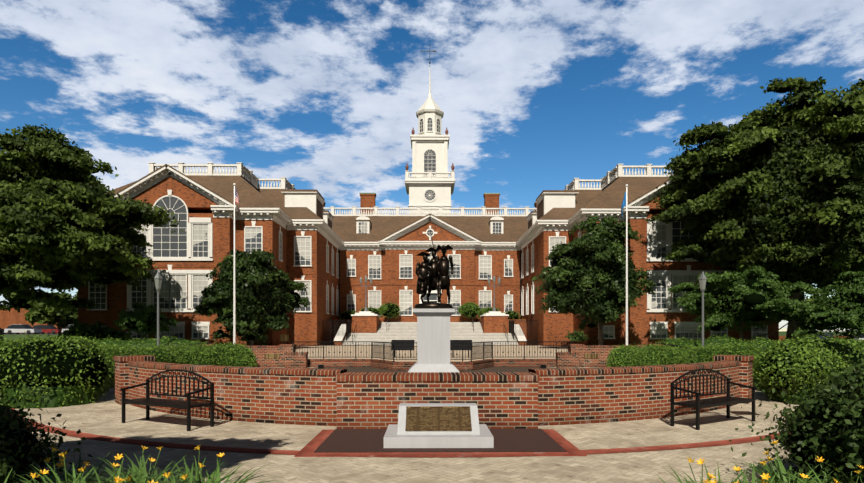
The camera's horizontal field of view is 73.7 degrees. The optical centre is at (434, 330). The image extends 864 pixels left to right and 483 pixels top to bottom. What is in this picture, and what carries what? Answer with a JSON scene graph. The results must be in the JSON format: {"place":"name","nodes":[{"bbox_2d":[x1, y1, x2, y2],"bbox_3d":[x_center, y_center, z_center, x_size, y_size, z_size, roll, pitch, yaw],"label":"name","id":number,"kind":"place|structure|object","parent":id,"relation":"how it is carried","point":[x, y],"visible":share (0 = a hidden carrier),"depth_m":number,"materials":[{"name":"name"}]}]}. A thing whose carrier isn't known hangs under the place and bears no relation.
{"place":"outdoors","nodes":[
{"label":"outdoors","id":0,"kind":"place"},
{"bbox_2d":[3,335,57,339],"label":"parking left bank","id":1,"kind":"structure","parent":0,"point":[11,337],"depth_m":78.39,"materials":[{"name":"green plant"}]},
{"bbox_2d":[3,333,63,334],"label":"parking","id":2,"kind":"structure","parent":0,"point":[32,334],"depth_m":81.27,"materials":[{"name":"grey asphalt"}]},
{"bbox_2d":[4,324,41,332],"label":"car","id":3,"kind":"object","parent":2,"relation":"on","point":[24,330],"depth_m":86.36,"materials":[{"name":"white metal"}]},
{"bbox_2d":[8,330,37,333],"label":"car wheels","id":4,"kind":"object","parent":3,"relation":"attached to","point":[27,332],"visible":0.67,"depth_m":86.28,"materials":[{"name":"black rubber"}]},
{"bbox_2d":[35,325,61,331],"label":"car","id":5,"kind":"object","parent":2,"relation":"on","point":[45,327],"depth_m":94.36,"materials":[{"name":"red metal"}]},
{"bbox_2d":[23,292,77,328],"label":"tree","id":6,"kind":"object","parent":2,"relation":"on","point":[35,315],"depth_m":114.81,"materials":[{"name":"green plant"}]},
{"bbox_2d":[0,395,93,482],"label":"shrub","id":7,"kind":"object","parent":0,"point":[11,416],"depth_m":5.61,"materials":[{"name":"green plant"}]},
{"bbox_2d":[0,340,107,389],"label":"shrub","id":8,"kind":"object","parent":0,"point":[45,371],"visible":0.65,"depth_m":13.18,"materials":[{"name":"green plant"}]},
{"bbox_2d":[0,123,183,340],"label":"tree","id":9,"kind":"object","parent":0,"point":[52,195],"depth_m":35.54,"materials":[{"name":"green plant"}]},
{"bbox_2d":[57,320,131,340],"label":"shrub","id":10,"kind":"object","parent":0,"point":[82,328],"depth_m":41.13,"materials":[{"name":"green plant"}]},
{"bbox_2d":[4,444,284,482],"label":"daylily","id":11,"kind":"object","parent":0,"point":[77,477],"depth_m":5.32,"materials":[{"name":"plant"}]},
{"bbox_2d":[33,450,220,482],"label":"daylily stalks","id":12,"kind":"object","parent":11,"relation":"attached to","point":[123,470],"visible":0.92,"depth_m":5.17,"materials":[{"name":"green plant"}]},
{"bbox_2d":[112,301,178,338],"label":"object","id":13,"kind":"object","parent":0,"point":[125,316],"depth_m":38.81,"materials":[{"name":"green plant"}]},
{"bbox_2d":[190,249,310,345],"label":"tree","id":14,"kind":"object","parent":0,"point":[257,274],"depth_m":42.44,"materials":[{"name":"green plant"}]},
{"bbox_2d":[339,310,355,318],"bbox_3d":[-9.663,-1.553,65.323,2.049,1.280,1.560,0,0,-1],"label":"shrub","id":15,"kind":"object","parent":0,"point":[346,316],"visible":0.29,"depth_m":64.66,"materials":[{"name":"green plant"}]},
{"bbox_2d":[381,303,399,316],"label":"shrub","id":16,"kind":"object","parent":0,"point":[391,310],"visible":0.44,"depth_m":65.49,"materials":[{"name":"green plant"}]},
{"bbox_2d":[0,367,798,482],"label":"plaza paving","id":17,"kind":"structure","parent":0,"point":[102,415],"depth_m":8.15,"materials":[{"name":"beige stone"}]},
{"bbox_2d":[0,329,114,398],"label":"shrub","id":18,"kind":"object","parent":17,"relation":"on","point":[91,345],"visible":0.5,"depth_m":13.54,"materials":[{"name":"green plant"}]},
{"bbox_2d":[0,339,257,408],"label":"hedge","id":19,"kind":"object","parent":17,"relation":"on","point":[52,401],"depth_m":19.44,"materials":[{"name":"green plant"}]},
{"bbox_2d":[120,369,213,430],"bbox_3d":[-4.953,1.237,10.617,1.844,1.020,0.590,0,0,28],"label":"bench","id":20,"kind":"object","parent":17,"relation":"on","point":[148,402],"visible":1,"depth_m":10.70,"materials":[{"name":"black metal"}]},
{"bbox_2d":[11,408,778,457],"bbox_3d":[-0.040,1.735,19.823,23.900,0.001,23.900,0,0,-1],"label":"band","id":21,"kind":"object","parent":17,"relation":"on","point":[295,452],"visible":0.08,"depth_m":8.63,"materials":[{"name":"red brick"}]},
{"bbox_2d":[154,271,706,346],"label":"lampposts","id":22,"kind":"object","parent":17,"relation":"on","point":[702,276],"visible":0.58,"depth_m":29.70,"materials":[{"name":"grey metal"}]},
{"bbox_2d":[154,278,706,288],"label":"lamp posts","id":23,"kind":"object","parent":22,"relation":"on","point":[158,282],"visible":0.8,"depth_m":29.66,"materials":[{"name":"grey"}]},
{"bbox_2d":[396,361,467,361],"bbox_3d":[-0.112,1.697,26.498,5.900,0.500,2.150,0,0,-1],"label":"terrace bay","id":24,"kind":"object","parent":17,"relation":"on","point":[416,361],"depth_m":27.03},
{"bbox_2d":[115,346,752,428],"bbox_3d":[-0.032,1.237,18.998,22.020,1.020,17.830,0,0,-1],"label":"monument wall brick","id":25,"kind":"object","parent":17,"relation":"on","point":[327,400],"visible":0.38,"depth_m":10.83,"materials":[{"name":"red brick"}]},
{"bbox_2d":[265,334,598,358],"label":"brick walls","id":26,"kind":"structure","parent":25,"relation":"attached to","point":[284,337],"depth_m":27.48,"materials":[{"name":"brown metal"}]},
{"bbox_2d":[113,344,753,381],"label":"monument wall caps","id":27,"kind":"object","parent":25,"relation":"on","point":[340,375],"visible":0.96,"depth_m":10.97,"materials":[{"name":"red brick"}]},
{"bbox_2d":[314,367,553,371],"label":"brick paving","id":28,"kind":"structure","parent":17,"relation":"on","point":[489,369],"depth_m":25.68,"materials":[{"name":"red brick"}]},
{"bbox_2d":[384,309,493,447],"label":"granite pedestals","id":29,"kind":"object","parent":28,"relation":"on","point":[433,340],"visible":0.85,"depth_m":9.26,"materials":[{"name":"white stone"}]},
{"bbox_2d":[414,228,453,308],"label":"statue continentals","id":30,"kind":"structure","parent":29,"relation":"on","point":[438,278],"depth_m":19.56,"materials":[{"name":"brown metal"}]},
{"bbox_2d":[405,406,471,430],"bbox_3d":[0.057,1.352,8.864,1.000,0.318,0.417,0,0,-1],"label":"plaque","id":31,"kind":"object","parent":29,"relation":"on","point":[438,418],"visible":0.9,"depth_m":8.87,"materials":[{"name":"brown metal"}]},
{"bbox_2d":[314,429,566,452],"bbox_3d":[0.074,1.732,9.129,3.600,0.030,1.910,0,0,-1],"label":"mulch bed","id":32,"kind":"object","parent":17,"relation":"on","point":[372,440],"visible":0.5,"depth_m":8.77,"materials":[{"name":"brown soil"}]},
{"bbox_2d":[294,429,586,456],"bbox_3d":[0.075,1.737,9.019,4.040,0.020,2.130,0,0,-1],"label":"mulch border","id":33,"kind":"object","parent":17,"relation":"on","point":[317,440],"visible":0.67,"depth_m":8.10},
{"bbox_2d":[173,340,760,414],"bbox_3d":[-0.137,1.022,28.833,26.843,1.450,34.020,0,0,-1],"label":"iron railing","id":34,"kind":"object","parent":17,"relation":"on","point":[394,346],"visible":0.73,"depth_m":27.65,"materials":[{"name":"black metal"}]},
{"bbox_2d":[670,369,757,429],"bbox_3d":[5.236,1.237,10.763,1.844,1.020,0.590,0,0,-33],"label":"bench","id":35,"kind":"object","parent":17,"relation":"on","point":[727,400],"visible":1,"depth_m":10.81,"materials":[{"name":"black metal"}]},
{"bbox_2d":[606,341,825,404],"bbox_3d":[9.944,1.306,20.081,4.328,1.901,14.439,0,0,-1],"label":"hedge","id":36,"kind":"object","parent":17,"relation":"on","point":[700,358],"depth_m":22.95,"materials":[{"name":"green plant"}]},
{"bbox_2d":[750,327,863,400],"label":"hedge bush","id":37,"kind":"object","parent":17,"relation":"on","point":[810,353],"depth_m":13.47,"materials":[{"name":"green plant"}]},
{"bbox_2d":[78,50,778,345],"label":"building","id":38,"kind":"structure","parent":0,"point":[314,325],"depth_m":54.18,"materials":[{"name":"red brick"}]},
{"bbox_2d":[107,164,668,241],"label":"building roof","id":39,"kind":"structure","parent":38,"relation":"attached to","point":[516,228],"depth_m":55.76,"materials":[{"name":"brown"}]},
{"bbox_2d":[324,193,534,203],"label":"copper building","id":40,"kind":"structure","parent":38,"relation":"on","point":[375,193],"depth_m":76.57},
{"bbox_2d":[88,72,768,340],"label":"white building trim","id":41,"kind":"structure","parent":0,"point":[419,183],"depth_m":55.64,"materials":[{"name":"white paint"}]},
{"bbox_2d":[378,300,402,317],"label":"shrub","id":42,"kind":"object","parent":41,"relation":"on","point":[384,307],"visible":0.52,"depth_m":65.45,"materials":[{"name":"green plant"}]},
{"bbox_2d":[405,127,453,170],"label":"urns","id":43,"kind":"object","parent":41,"relation":"on","point":[446,133],"visible":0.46,"depth_m":72.91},
{"bbox_2d":[359,275,500,310],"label":"lamps","id":44,"kind":"object","parent":41,"relation":"on","point":[493,309],"depth_m":62.15,"materials":[{"name":"grey metal"}]},
{"bbox_2d":[330,314,536,344],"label":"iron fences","id":45,"kind":"object","parent":41,"relation":"on","point":[348,326],"visible":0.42,"depth_m":57.13,"materials":[{"name":"black metal"}]},
{"bbox_2d":[457,300,482,317],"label":"shrub","id":46,"kind":"object","parent":41,"relation":"on","point":[464,306],"depth_m":65.52,"materials":[{"name":"green plant"}]},
{"bbox_2d":[476,305,499,318],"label":"shrub","id":47,"kind":"object","parent":41,"relation":"on","point":[484,310],"visible":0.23,"depth_m":64.53,"materials":[{"name":"green plant"}]},
{"bbox_2d":[0,0,863,330],"label":"sky","id":48,"kind":"structure","parent":0,"point":[324,96],"materials":[{"name":"blue"}]},
{"bbox_2d":[504,310,520,318],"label":"shrub","id":49,"kind":"object","parent":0,"point":[515,316],"depth_m":64.88,"materials":[{"name":"green plant"}]},
{"bbox_2d":[532,215,655,344],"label":"tree","id":50,"kind":"object","parent":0,"point":[593,241],"depth_m":42.55,"materials":[{"name":"green plant"}]},
{"bbox_2d":[663,265,829,340],"bbox_3d":[18.974,-0.962,36.017,9.093,5.817,7.903,0,0,-1],"label":"tree","id":51,"kind":"object","parent":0,"point":[713,317],"depth_m":34.57,"materials":[{"name":"green plant"}]},
{"bbox_2d":[644,440,863,482],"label":"daylily","id":52,"kind":"object","parent":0,"point":[775,476],"depth_m":5.16,"materials":[{"name":"plant"}]},
{"bbox_2d":[645,76,863,339],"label":"tree","id":53,"kind":"object","parent":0,"point":[842,157],"depth_m":39.84,"materials":[{"name":"green plant"}]},
{"bbox_2d":[689,445,861,482],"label":"daylily stalks","id":54,"kind":"object","parent":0,"point":[774,471],"visible":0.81,"depth_m":4.95,"materials":[{"name":"green plant"}]},
{"bbox_2d":[729,344,863,482],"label":"shrub","id":55,"kind":"object","parent":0,"point":[850,383],"depth_m":5.46,"materials":[{"name":"green plant"}]},
{"bbox_2d":[779,331,857,335],"bbox_3d":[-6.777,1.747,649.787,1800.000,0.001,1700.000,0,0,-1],"label":"lawn","id":56,"kind":"structure","parent":0,"point":[782,333],"depth_m":548.48,"materials":[{"name":"green plant"}]},
{"bbox_2d":[0,334,205,348],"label":"hedge","id":57,"kind":"object","parent":56,"relation":"on","point":[149,343],"depth_m":30.79,"materials":[{"name":"green plant"}]},
{"bbox_2d":[0,308,848,339],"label":"brick buildings","id":58,"kind":"structure","parent":56,"relation":"on","point":[8,318],"depth_m":126.84,"materials":[{"name":"red brick"}]},
{"bbox_2d":[233,183,627,344],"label":"flagpoles","id":59,"kind":"object","parent":56,"relation":"on","point":[234,303],"visible":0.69,"depth_m":35.88,"materials":[{"name":"white metal"}]},
{"bbox_2d":[235,190,240,217],"bbox_3d":[-12.221,-7.862,35.696,0.348,1.878,0.212,0,0,-1],"label":"us flag","id":60,"kind":"object","parent":59,"relation":"attached to","point":[237,199],"visible":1,"depth_m":35.69,"materials":[{"name":"multicoloured fabric"}]},
{"bbox_2d":[621,192,625,216],"bbox_3d":[11.806,-7.743,35.945,0.310,1.891,0.204,0,0,-1],"label":"flag","id":61,"kind":"object","parent":59,"relation":"attached to","point":[623,203],"visible":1,"depth_m":35.94,"materials":[{"name":"blue fabric"}]},
{"bbox_2d":[296,346,567,360],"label":"terrace","id":62,"kind":"structure","parent":56,"relation":"on","point":[362,349],"depth_m":38.17,"materials":[{"name":"white stone"}]},
{"bbox_2d":[343,322,517,342],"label":"stone stairs","id":63,"kind":"structure","parent":62,"relation":"on","point":[416,333],"depth_m":58.93,"materials":[{"name":"white stone"}]},
{"bbox_2d":[359,306,381,317],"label":"shrub","id":64,"kind":"object","parent":63,"relation":"on","point":[380,310],"depth_m":64.57,"materials":[{"name":"green plant"}]},
{"bbox_2d":[343,324,517,345],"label":"stair risers","id":65,"kind":"object","parent":63,"relation":"attached to","point":[415,325],"visible":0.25,"depth_m":58.66,"materials":[{"name":"white stone"}]},
{"bbox_2d":[655,334,861,350],"bbox_3d":[17.829,1.243,31.530,12.080,2.139,2.220,0,0,-1],"label":"hedge","id":66,"kind":"object","parent":56,"relation":"on","point":[685,342],"depth_m":31.12,"materials":[{"name":"green plant"}]},
{"bbox_2d":[765,271,863,338],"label":"tree","id":67,"kind":"object","parent":56,"relation":"on","point":[827,322],"depth_m":32.71,"materials":[{"name":"green plant"}]},
{"bbox_2d":[850,337,863,353],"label":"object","id":68,"kind":"object","parent":56,"relation":"on","point":[857,343],"depth_m":22.23,"materials":[{"name":"green plant"}]},
{"bbox_2d":[812,333,833,339],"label":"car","id":69,"kind":"object","parent":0,"point":[826,334],"depth_m":69.55,"materials":[{"name":"metal"}]},
{"bbox_2d":[849,334,863,340],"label":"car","id":70,"kind":"object","parent":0,"point":[861,335],"depth_m":69.95,"materials":[{"name":"metal"}]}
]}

